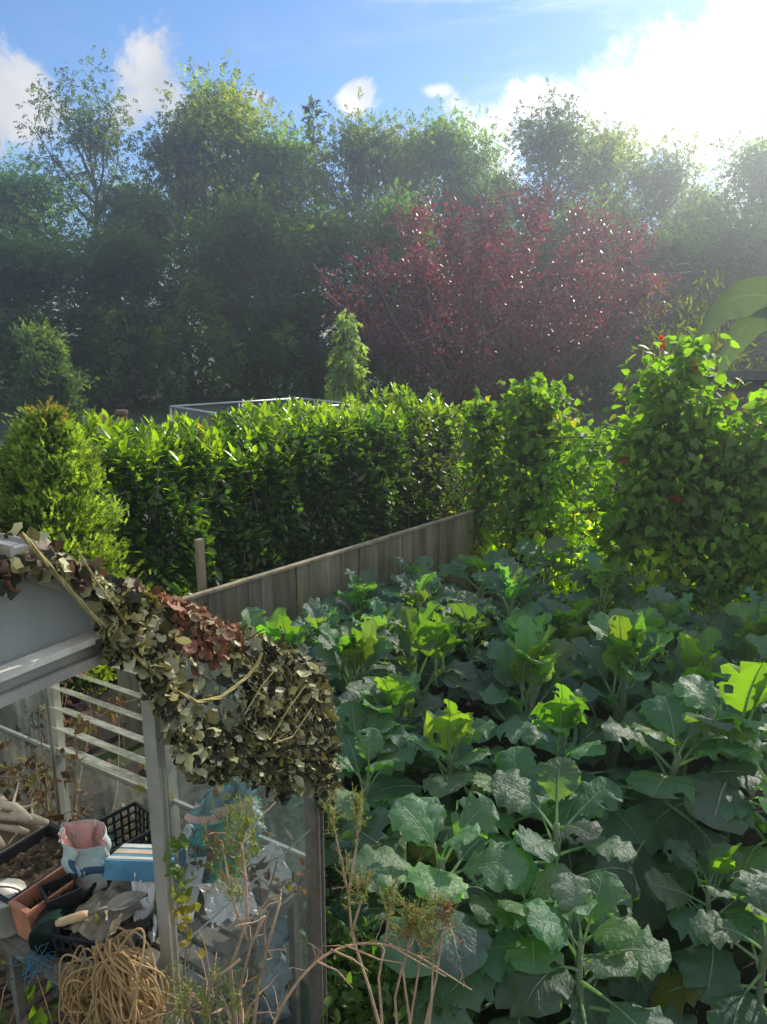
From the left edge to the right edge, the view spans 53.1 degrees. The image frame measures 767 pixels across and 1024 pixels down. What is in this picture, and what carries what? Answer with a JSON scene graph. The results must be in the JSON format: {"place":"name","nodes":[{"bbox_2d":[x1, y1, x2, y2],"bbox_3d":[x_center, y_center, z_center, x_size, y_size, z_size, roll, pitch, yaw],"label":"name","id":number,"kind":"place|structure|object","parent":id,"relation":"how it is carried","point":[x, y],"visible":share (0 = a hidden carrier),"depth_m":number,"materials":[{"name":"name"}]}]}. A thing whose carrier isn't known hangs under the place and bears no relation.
{"place":"outdoors","nodes":[
{"label":"outdoors","id":0,"kind":"place"},
{"bbox_2d":[0,336,760,1023],"bbox_3d":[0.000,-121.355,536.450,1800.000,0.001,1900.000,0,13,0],"label":"ground","id":1,"kind":"structure","parent":0,"point":[668,932],"depth_m":20.01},
{"bbox_2d":[0,312,102,431],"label":"garden tree","id":2,"kind":"object","parent":1,"relation":"on","point":[44,377],"visible":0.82,"depth_m":16.32,"materials":[{"name":"green plant"}]},
{"bbox_2d":[0,140,102,325],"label":"woodland tree","id":3,"kind":"object","parent":1,"relation":"on","point":[18,202],"visible":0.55,"depth_m":28.71,"materials":[{"name":"green plant"}]},
{"bbox_2d":[0,218,108,406],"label":"edge tree","id":4,"kind":"object","parent":1,"relation":"on","point":[17,264],"visible":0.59,"depth_m":25.39,"materials":[{"name":"green plant"}]},
{"bbox_2d":[12,45,185,394],"bbox_3d":[-11.718,-11.265,31.413,6.793,12.788,8.370,3,13,15],"label":"ash tree","id":5,"kind":"object","parent":1,"relation":"on","point":[96,138],"visible":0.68,"depth_m":29.37,"materials":[{"name":"green plant"}]},
{"bbox_2d":[23,209,206,403],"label":"edge tree","id":6,"kind":"object","parent":1,"relation":"on","point":[116,259],"visible":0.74,"depth_m":26.10,"materials":[{"name":"green plant"}]},
{"bbox_2d":[60,165,197,387],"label":"woodland tree","id":7,"kind":"object","parent":1,"relation":"on","point":[167,236],"visible":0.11,"depth_m":31.74,"materials":[{"name":"green plant"}]},
{"bbox_2d":[104,89,254,393],"bbox_3d":[-7.851,-10.100,29.598,5.845,11.309,5.554,1,13,6],"label":"woodland tree","id":8,"kind":"object","parent":1,"relation":"on","point":[173,140],"visible":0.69,"depth_m":28.48,"materials":[{"name":"green plant"}]},
{"bbox_2d":[87,787,312,1023],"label":"withered plant","id":9,"kind":"object","parent":1,"relation":"on","point":[261,864],"visible":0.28,"depth_m":2.28,"materials":[{"name":"brown plant"}]},
{"bbox_2d":[3,381,466,596],"bbox_3d":[-0.844,-0.173,7.464,2.203,1.916,5.557,11,17,39],"label":"laurel hedge","id":10,"kind":"object","parent":1,"relation":"on","point":[268,447],"visible":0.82,"depth_m":6.76,"materials":[{"name":"green plant"}]},
{"bbox_2d":[158,173,318,403],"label":"edge tree","id":11,"kind":"object","parent":1,"relation":"on","point":[246,222],"visible":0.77,"depth_m":26.07,"materials":[{"name":"green plant"}]},
{"bbox_2d":[143,49,339,385],"bbox_3d":[-5.276,-11.319,31.322,7.982,12.958,7.613,-2,13,-10],"label":"woodland tree","id":12,"kind":"object","parent":1,"relation":"on","point":[231,99],"visible":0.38,"depth_m":28.99,"materials":[{"name":"green plant"}]},
{"bbox_2d":[199,102,351,394],"bbox_3d":[-4.298,-10.377,30.687,5.944,11.384,6.352,-7,15,-26],"label":"woodland tree","id":13,"kind":"object","parent":1,"relation":"on","point":[283,154],"visible":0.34,"depth_m":29.25,"materials":[{"name":"green plant"}]},
{"bbox_2d":[213,607,340,699],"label":"brassica plant","id":14,"kind":"object","parent":1,"relation":"on","point":[257,622],"visible":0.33,"depth_m":4.26,"materials":[{"name":"green plant"}]},
{"bbox_2d":[221,191,381,396],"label":"edge tree","id":15,"kind":"object","parent":1,"relation":"on","point":[322,240],"visible":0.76,"depth_m":25.72,"materials":[{"name":"green plant"}]},
{"bbox_2d":[298,879,381,985],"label":"herb plant","id":16,"kind":"object","parent":1,"relation":"on","point":[332,929],"visible":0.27,"depth_m":2.77,"materials":[{"name":"green plant"}]},
{"bbox_2d":[323,308,378,469],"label":"conifer","id":17,"kind":"object","parent":1,"relation":"on","point":[343,376],"visible":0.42,"depth_m":13.64,"materials":[{"name":"green plant"}]},
{"bbox_2d":[272,727,439,915],"bbox_3d":[-0.114,1.348,3.433,0.838,0.716,0.734,2,13,8],"label":"brassica plant","id":18,"kind":"object","parent":1,"relation":"on","point":[368,746],"visible":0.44,"depth_m":3.39,"materials":[{"name":"green plant"}]},
{"bbox_2d":[289,86,429,381],"bbox_3d":[-1.079,-10.396,30.252,5.072,11.593,5.337,8,15,31],"label":"woodland tree","id":19,"kind":"object","parent":1,"relation":"on","point":[359,142],"visible":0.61,"depth_m":29.17,"materials":[{"name":"green plant"}]},
{"bbox_2d":[311,619,408,716],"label":"brassica plant","id":20,"kind":"object","parent":1,"relation":"on","point":[354,650],"visible":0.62,"depth_m":4.37,"materials":[{"name":"green plant"}]},
{"bbox_2d":[293,701,459,841],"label":"brassica plant","id":21,"kind":"object","parent":1,"relation":"on","point":[355,717],"visible":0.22,"depth_m":3.72,"materials":[{"name":"green plant"}]},
{"bbox_2d":[0,268,766,413],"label":"woodland undergrowth","id":22,"kind":"object","parent":1,"relation":"on","point":[229,374],"visible":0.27,"depth_m":24.78,"materials":[{"name":"green plant"}]},
{"bbox_2d":[317,177,449,399],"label":"edge tree","id":23,"kind":"object","parent":1,"relation":"on","point":[382,232],"visible":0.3,"depth_m":25.70,"materials":[{"name":"green plant"}]},
{"bbox_2d":[338,672,473,832],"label":"brassica plant","id":24,"kind":"object","parent":1,"relation":"on","point":[395,693],"visible":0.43,"depth_m":3.87,"materials":[{"name":"green plant"}]},
{"bbox_2d":[339,106,483,391],"bbox_3d":[0.822,-10.714,31.908,6.391,11.504,6.701,9,16,34],"label":"woodland tree","id":25,"kind":"object","parent":1,"relation":"on","point":[401,166],"visible":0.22,"depth_m":30.51,"materials":[{"name":"green plant"}]},
{"bbox_2d":[363,555,480,661],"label":"brassica plant","id":26,"kind":"object","parent":1,"relation":"on","point":[411,569],"visible":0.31,"depth_m":6.00,"materials":[{"name":"green plant"}]},
{"bbox_2d":[357,601,489,713],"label":"brassica plant","id":27,"kind":"object","parent":1,"relation":"on","point":[438,642],"visible":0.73,"depth_m":4.38,"materials":[{"name":"green plant"}]},
{"bbox_2d":[363,699,505,880],"bbox_3d":[0.311,1.277,3.570,0.790,0.936,0.925,7,15,27],"label":"brassica plant","id":28,"kind":"object","parent":1,"relation":"on","point":[451,726],"visible":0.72,"depth_m":3.42,"materials":[{"name":"green plant"}]},
{"bbox_2d":[370,395,518,542],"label":"hedge shrub","id":29,"kind":"object","parent":1,"relation":"on","point":[438,485],"visible":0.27,"depth_m":8.28,"materials":[{"name":"green plant"}]},
{"bbox_2d":[389,75,517,305],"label":"woodland tree","id":30,"kind":"object","parent":1,"relation":"on","point":[449,142],"visible":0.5,"depth_m":30.04,"materials":[{"name":"green plant"}]},
{"bbox_2d":[415,590,513,705],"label":"brassica plant","id":31,"kind":"object","parent":1,"relation":"on","point":[467,611],"visible":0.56,"depth_m":4.88,"materials":[{"name":"green plant"}]},
{"bbox_2d":[433,548,537,635],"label":"brassica plant","id":32,"kind":"object","parent":1,"relation":"on","point":[488,560],"visible":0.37,"depth_m":6.08,"materials":[{"name":"green plant"}]},
{"bbox_2d":[313,182,680,430],"bbox_3d":[2.758,-4.774,19.342,8.935,6.553,7.671,4,13,15],"label":"purple leaved tree","id":33,"kind":"object","parent":1,"relation":"on","point":[458,361],"visible":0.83,"depth_m":18.27,"materials":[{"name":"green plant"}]},
{"bbox_2d":[455,556,551,687],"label":"brassica plant","id":34,"kind":"object","parent":1,"relation":"on","point":[507,583],"visible":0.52,"depth_m":5.39,"materials":[{"name":"green plant"}]},
{"bbox_2d":[425,746,588,949],"bbox_3d":[0.499,1.426,3.383,0.889,0.696,0.888,9,16,34],"label":"brassica plant","id":35,"kind":"object","parent":1,"relation":"on","point":[521,759],"visible":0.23,"depth_m":3.36,"materials":[{"name":"green plant"}]},
{"bbox_2d":[440,616,582,754],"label":"brassica plant","id":36,"kind":"object","parent":1,"relation":"on","point":[531,659],"visible":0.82,"depth_m":4.01,"materials":[{"name":"green plant"}]},
{"bbox_2d":[409,847,616,1023],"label":"brassica plant","id":37,"kind":"object","parent":1,"relation":"on","point":[529,954],"visible":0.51,"depth_m":2.58,"materials":[{"name":"green plant"}]},
{"bbox_2d":[485,536,589,626],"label":"brassica plant","id":38,"kind":"object","parent":1,"relation":"on","point":[532,551],"visible":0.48,"depth_m":6.22,"materials":[{"name":"green plant"}]},
{"bbox_2d":[466,607,612,709],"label":"brassica plant","id":39,"kind":"object","parent":1,"relation":"on","point":[499,678],"visible":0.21,"depth_m":4.50,"materials":[{"name":"green plant"}]},
{"bbox_2d":[474,78,634,267],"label":"maple tree","id":40,"kind":"object","parent":1,"relation":"on","point":[547,146],"visible":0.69,"depth_m":27.00,"materials":[{"name":"green plant"}]},
{"bbox_2d":[497,419,626,613],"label":"runner bean plant","id":41,"kind":"object","parent":1,"relation":"on","point":[577,461],"visible":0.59,"depth_m":6.46,"materials":[{"name":"green plant"}]},
{"bbox_2d":[484,683,661,872],"bbox_3d":[0.888,1.274,3.653,0.879,1.049,1.046,0,13,0],"label":"brassica plant","id":42,"kind":"object","parent":1,"relation":"on","point":[563,714],"visible":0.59,"depth_m":3.47,"materials":[{"name":"green plant"}]},
{"bbox_2d":[532,594,617,711],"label":"brassica plant","id":43,"kind":"object","parent":1,"relation":"on","point":[566,621],"visible":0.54,"depth_m":4.68,"materials":[{"name":"green plant"}]},
{"bbox_2d":[509,183,651,405],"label":"edge tree","id":44,"kind":"object","parent":1,"relation":"on","point":[553,235],"visible":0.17,"depth_m":25.04,"materials":[{"name":"green plant"}]},
{"bbox_2d":[478,870,697,1023],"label":"brassica plant","id":45,"kind":"object","parent":1,"relation":"on","point":[633,950],"visible":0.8,"depth_m":2.53,"materials":[{"name":"green plant"}]},
{"bbox_2d":[515,611,685,773],"bbox_3d":[1.200,1.009,4.082,1.030,1.082,0.835,12,18,42],"label":"brassica plant","id":46,"kind":"object","parent":1,"relation":"on","point":[623,657],"visible":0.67,"depth_m":3.95,"materials":[{"name":"green plant"}]},
{"bbox_2d":[523,107,713,394],"bbox_3d":[9.078,-9.995,29.964,6.015,10.975,6.307,-8,15,-31],"label":"woodland tree","id":47,"kind":"object","parent":1,"relation":"on","point":[610,147],"visible":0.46,"depth_m":28.96,"materials":[{"name":"green plant"}]},
{"bbox_2d":[578,607,678,721],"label":"brassica plant","id":48,"kind":"object","parent":1,"relation":"on","point":[654,620],"visible":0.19,"depth_m":4.40,"materials":[{"name":"green plant"}]},
{"bbox_2d":[539,693,766,943],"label":"brassica plant","id":49,"kind":"object","parent":1,"relation":"on","point":[663,712],"visible":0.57,"depth_m":3.32,"materials":[{"name":"green plant"}]},
{"bbox_2d":[595,209,726,381],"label":"edge tree","id":50,"kind":"object","parent":1,"relation":"on","point":[671,253],"visible":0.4,"depth_m":24.34,"materials":[{"name":"green plant"}]},
{"bbox_2d":[609,131,724,312],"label":"woodland tree","id":51,"kind":"object","parent":1,"relation":"on","point":[665,200],"visible":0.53,"depth_m":28.55,"materials":[{"name":"green plant"}]},
{"bbox_2d":[605,586,736,687],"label":"brassica plant","id":52,"kind":"object","parent":1,"relation":"on","point":[668,607],"visible":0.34,"depth_m":4.83,"materials":[{"name":"green plant"}]},
{"bbox_2d":[621,269,766,404],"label":"feathery shrub","id":53,"kind":"object","parent":1,"relation":"on","point":[715,341],"visible":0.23,"depth_m":10.44,"materials":[{"name":"green plant"}]},
{"bbox_2d":[623,661,766,849],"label":"brassica plant","id":54,"kind":"object","parent":1,"relation":"on","point":[741,697],"visible":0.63,"depth_m":3.40,"materials":[{"name":"green plant"}]},
{"bbox_2d":[624,626,766,775],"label":"brassica plant","id":55,"kind":"object","parent":1,"relation":"on","point":[694,654],"visible":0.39,"depth_m":3.94,"materials":[{"name":"green plant"}]},
{"bbox_2d":[645,835,766,1015],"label":"brassica plant","id":56,"kind":"object","parent":1,"relation":"on","point":[712,967],"visible":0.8,"depth_m":2.82,"materials":[{"name":"green plant"}]},
{"bbox_2d":[651,557,761,665],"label":"brassica plant","id":57,"kind":"object","parent":1,"relation":"on","point":[704,590],"visible":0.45,"depth_m":5.37,"materials":[{"name":"green plant"}]},
{"bbox_2d":[651,866,766,1023],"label":"brassica plant","id":58,"kind":"object","parent":1,"relation":"on","point":[744,1006],"visible":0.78,"depth_m":2.63,"materials":[{"name":"green plant"}]},
{"bbox_2d":[653,713,766,900],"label":"brassica plant","id":59,"kind":"object","parent":1,"relation":"on","point":[754,856],"visible":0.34,"depth_m":3.29,"materials":[{"name":"green plant"}]},
{"bbox_2d":[660,198,766,370],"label":"edge tree","id":60,"kind":"object","parent":1,"relation":"on","point":[745,252],"visible":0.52,"depth_m":23.64,"materials":[{"name":"green plant"}]},
{"bbox_2d":[677,600,766,716],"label":"brassica plant","id":61,"kind":"object","parent":1,"relation":"on","point":[748,618],"visible":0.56,"depth_m":4.38,"materials":[{"name":"green plant"}]},
{"bbox_2d":[686,115,766,363],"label":"woodland tree","id":62,"kind":"object","parent":1,"relation":"on","point":[756,163],"visible":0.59,"depth_m":25.93,"materials":[{"name":"green plant"}]},
{"bbox_2d":[0,534,766,1023],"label":"vegetable bed soil","id":63,"kind":"structure","parent":0,"point":[24,716],"depth_m":4.13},
{"bbox_2d":[0,396,155,701],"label":"golden conifer","id":64,"kind":"object","parent":63,"relation":"on","point":[49,476],"visible":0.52,"depth_m":4.70,"materials":[{"name":"green plant"}]},
{"bbox_2d":[0,687,177,839],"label":"withered plant","id":65,"kind":"object","parent":63,"relation":"on","point":[113,708],"visible":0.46,"depth_m":3.02,"materials":[{"name":"brown plant"}]},
{"bbox_2d":[0,711,182,839],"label":"withered plant","id":66,"kind":"object","parent":63,"relation":"on","point":[65,774],"visible":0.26,"depth_m":2.71,"materials":[{"name":"brown plant"}]},
{"bbox_2d":[0,866,301,1023],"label":"staging bench","id":67,"kind":"object","parent":63,"relation":"on","point":[223,945],"visible":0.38,"depth_m":2.19,"materials":[{"name":"wood"}]},
{"bbox_2d":[0,822,62,903],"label":"seed tray","id":68,"kind":"object","parent":67,"relation":"on","point":[32,859],"visible":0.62,"depth_m":2.35,"materials":[{"name":"black plastic"}]},
{"bbox_2d":[8,866,83,940],"bbox_3d":[-0.953,1.123,2.202,0.085,0.114,0.203,8,15,30],"label":"plant trough","id":69,"kind":"object","parent":67,"relation":"on","point":[28,905],"visible":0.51,"depth_m":2.15,"materials":[{"name":"ceramic"}]},
{"bbox_2d":[28,906,71,955],"bbox_3d":[-0.920,1.143,2.141,0.120,0.120,0.120,-4,14,-18],"label":"plant pot","id":70,"kind":"object","parent":67,"relation":"on","point":[43,929],"visible":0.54,"depth_m":2.08,"materials":[{"name":"green plastic"}]},
{"bbox_2d":[39,873,82,910],"bbox_3d":[-0.914,1.121,2.182,0.094,0.126,0.087,-10,17,-38],"label":"square pot","id":71,"kind":"object","parent":67,"relation":"on","point":[71,898],"visible":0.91,"depth_m":2.17,"materials":[{"name":"black plastic"}]},
{"bbox_2d":[58,819,110,902],"bbox_3d":[-0.875,1.038,2.266,0.142,0.252,0.095,-5,14,-21],"label":"feed pouch","id":72,"kind":"object","parent":67,"relation":"on","point":[86,844],"visible":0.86,"depth_m":2.24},
{"bbox_2d":[51,880,157,964],"bbox_3d":[-0.755,1.153,2.152,0.228,0.088,0.238,3,13,11],"label":"plastic basket","id":73,"kind":"object","parent":67,"relation":"on","point":[76,939],"visible":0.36,"depth_m":2.08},
{"bbox_2d":[63,886,141,940],"bbox_3d":[-0.775,1.107,2.131,0.150,0.059,0.180,8,15,30],"label":"crumpled sheet","id":74,"kind":"object","parent":73,"relation":"on","point":[88,928],"visible":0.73,"depth_m":2.10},
{"bbox_2d":[58,919,169,1023],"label":"rope coil","id":75,"kind":"object","parent":67,"relation":"hanging from","point":[122,969],"visible":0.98,"depth_m":1.73,"materials":[{"name":"fabric"}]},
{"bbox_2d":[98,801,151,883],"bbox_3d":[-0.831,1.061,2.461,0.178,0.127,0.198,11,17,40],"label":"plastic crate","id":76,"kind":"object","parent":67,"relation":"on","point":[141,836],"visible":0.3,"depth_m":2.54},
{"bbox_2d":[104,843,187,922],"bbox_3d":[-0.695,1.074,2.264,0.200,0.183,0.173,1,13,3],"label":"leaflet box","id":77,"kind":"object","parent":67,"relation":"on","point":[125,862],"visible":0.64,"depth_m":2.20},
{"bbox_2d":[184,776,260,880],"bbox_3d":[-0.498,0.995,2.408,0.238,0.272,0.152,-8,15,-32],"label":"compost bag","id":78,"kind":"object","parent":67,"relation":"on","point":[201,807],"visible":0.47,"depth_m":2.36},
{"bbox_2d":[197,875,257,930],"bbox_3d":[-0.451,1.145,2.247,0.178,0.114,0.118,-3,13,-14],"label":"white sack","id":79,"kind":"object","parent":67,"relation":"on","point":[215,902],"visible":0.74,"depth_m":2.25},
{"bbox_2d":[0,533,327,1023],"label":"greenhouse","id":80,"kind":"object","parent":63,"relation":"on","point":[49,636],"visible":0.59,"depth_m":1.75,"materials":[{"name":"metal"}]},
{"bbox_2d":[49,666,144,773],"bbox_3d":[-1.009,0.675,2.743,0.535,0.570,0.077,8,15,30],"label":"louvre window","id":81,"kind":"structure","parent":80,"relation":"in","point":[55,697],"depth_m":2.83,"materials":[{"name":"metal"}]},
{"bbox_2d":[0,522,344,814],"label":"ivy","id":82,"kind":"object","parent":80,"relation":"on","point":[280,741],"visible":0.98,"depth_m":1.76,"materials":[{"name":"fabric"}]},
{"bbox_2d":[162,833,204,1023],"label":"climbing ivy","id":83,"kind":"object","parent":63,"relation":"on","point":[179,843],"visible":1,"depth_m":1.77,"materials":[{"name":"green plant"}]},
{"bbox_2d":[138,792,284,1023],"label":"pruned shrub","id":84,"kind":"object","parent":63,"relation":"on","point":[246,821],"visible":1,"depth_m":1.71,"materials":[{"name":"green plant"}]},
{"bbox_2d":[232,1000,294,1023],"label":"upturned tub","id":85,"kind":"object","parent":63,"relation":"on","point":[289,1020],"visible":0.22,"depth_m":2.44,"materials":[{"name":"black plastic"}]},
{"bbox_2d":[242,915,291,1023],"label":"blue white sack","id":86,"kind":"object","parent":85,"relation":"on","point":[276,965],"visible":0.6,"depth_m":2.39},
{"bbox_2d":[115,502,504,749],"bbox_3d":[-0.236,0.494,6.047,0.196,1.118,4.223,11,17,39],"label":"wooden fence","id":87,"kind":"object","parent":63,"relation":"on","point":[449,539],"visible":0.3,"depth_m":5.55,"materials":[{"name":"brown wood"}]},
{"bbox_2d":[291,602,360,646],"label":"brassica plant","id":88,"kind":"object","parent":63,"relation":"on","point":[316,615],"visible":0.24,"depth_m":4.93,"materials":[{"name":"green plant"}]},
{"bbox_2d":[308,568,398,631],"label":"brassica plant","id":89,"kind":"object","parent":63,"relation":"on","point":[364,585],"visible":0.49,"depth_m":5.40,"materials":[{"name":"green plant"}]},
{"bbox_2d":[246,920,471,1023],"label":"bare branch","id":90,"kind":"object","parent":63,"relation":"on","point":[318,960],"visible":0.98,"depth_m":1.84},
{"bbox_2d":[320,927,412,1023],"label":"herb plant","id":91,"kind":"object","parent":63,"relation":"on","point":[337,1000],"visible":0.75,"depth_m":2.59,"materials":[{"name":"green plant"}]},
{"bbox_2d":[331,946,426,1023],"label":"herb plant","id":92,"kind":"object","parent":63,"relation":"on","point":[389,1014],"visible":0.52,"depth_m":2.56,"materials":[{"name":"green plant"}]},
{"bbox_2d":[324,805,452,952],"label":"herb plant","id":93,"kind":"object","parent":63,"relation":"on","point":[348,835],"visible":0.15,"depth_m":3.01,"materials":[{"name":"green plant"}]},
{"bbox_2d":[330,597,447,694],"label":"brassica plant","id":94,"kind":"object","parent":63,"relation":"on","point":[381,616],"visible":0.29,"depth_m":4.87,"materials":[{"name":"green plant"}]},
{"bbox_2d":[318,783,465,1023],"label":"rosemary bush","id":95,"kind":"object","parent":63,"relation":"on","point":[415,920],"visible":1,"depth_m":1.92,"materials":[{"name":"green plant"}]},
{"bbox_2d":[370,570,475,686],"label":"brassica plant","id":96,"kind":"object","parent":63,"relation":"on","point":[419,592],"visible":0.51,"depth_m":5.27,"materials":[{"name":"green plant"}]},
{"bbox_2d":[326,791,559,1023],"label":"brassica plant","id":97,"kind":"object","parent":63,"relation":"on","point":[415,821],"visible":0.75,"depth_m":2.76,"materials":[{"name":"green plant"}]},
{"bbox_2d":[445,385,523,588],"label":"runner bean plant","id":98,"kind":"object","parent":63,"relation":"on","point":[477,456],"visible":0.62,"depth_m":7.03,"materials":[{"name":"green plant"}]},
{"bbox_2d":[475,370,611,589],"bbox_3d":[1.433,-0.223,6.978,1.187,2.115,1.207,0,13,0],"label":"runner bean plant","id":99,"kind":"object","parent":63,"relation":"on","point":[525,441],"visible":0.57,"depth_m":6.76,"materials":[{"name":"green plant"}]},
{"bbox_2d":[466,757,661,1007],"bbox_3d":[0.646,1.420,3.080,0.806,0.809,0.840,0,13,-1],"label":"brassica plant","id":100,"kind":"object","parent":63,"relation":"on","point":[555,779],"visible":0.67,"depth_m":3.02,"materials":[{"name":"green plant"}]},
{"bbox_2d":[547,552,654,669],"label":"brassica plant","id":101,"kind":"object","parent":63,"relation":"on","point":[607,580],"visible":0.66,"depth_m":5.40,"materials":[{"name":"green plant"}]},
{"bbox_2d":[560,327,766,654],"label":"runner bean plant","id":102,"kind":"object","parent":63,"relation":"on","point":[677,442],"visible":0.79,"depth_m":5.36,"materials":[{"name":"green plant"}]},
{"bbox_2d":[663,382,766,665],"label":"runner bean plant","id":103,"kind":"object","parent":63,"relation":"on","point":[755,528],"visible":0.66,"depth_m":5.26,"materials":[{"name":"green plant"}]},
{"bbox_2d":[664,371,766,533],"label":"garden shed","id":104,"kind":"structure","parent":63,"relation":"on","point":[758,379],"depth_m":8.61,"materials":[{"name":"wood"}]},
{"bbox_2d":[695,276,766,370],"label":"paddle leaved plant","id":105,"kind":"object","parent":63,"relation":"on","point":[744,300],"visible":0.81,"depth_m":7.70,"materials":[{"name":"green plant"}]},
{"bbox_2d":[0,0,766,335],"label":"sky","id":106,"kind":"structure","parent":0,"point":[687,66],"materials":[{"name":"blue"}]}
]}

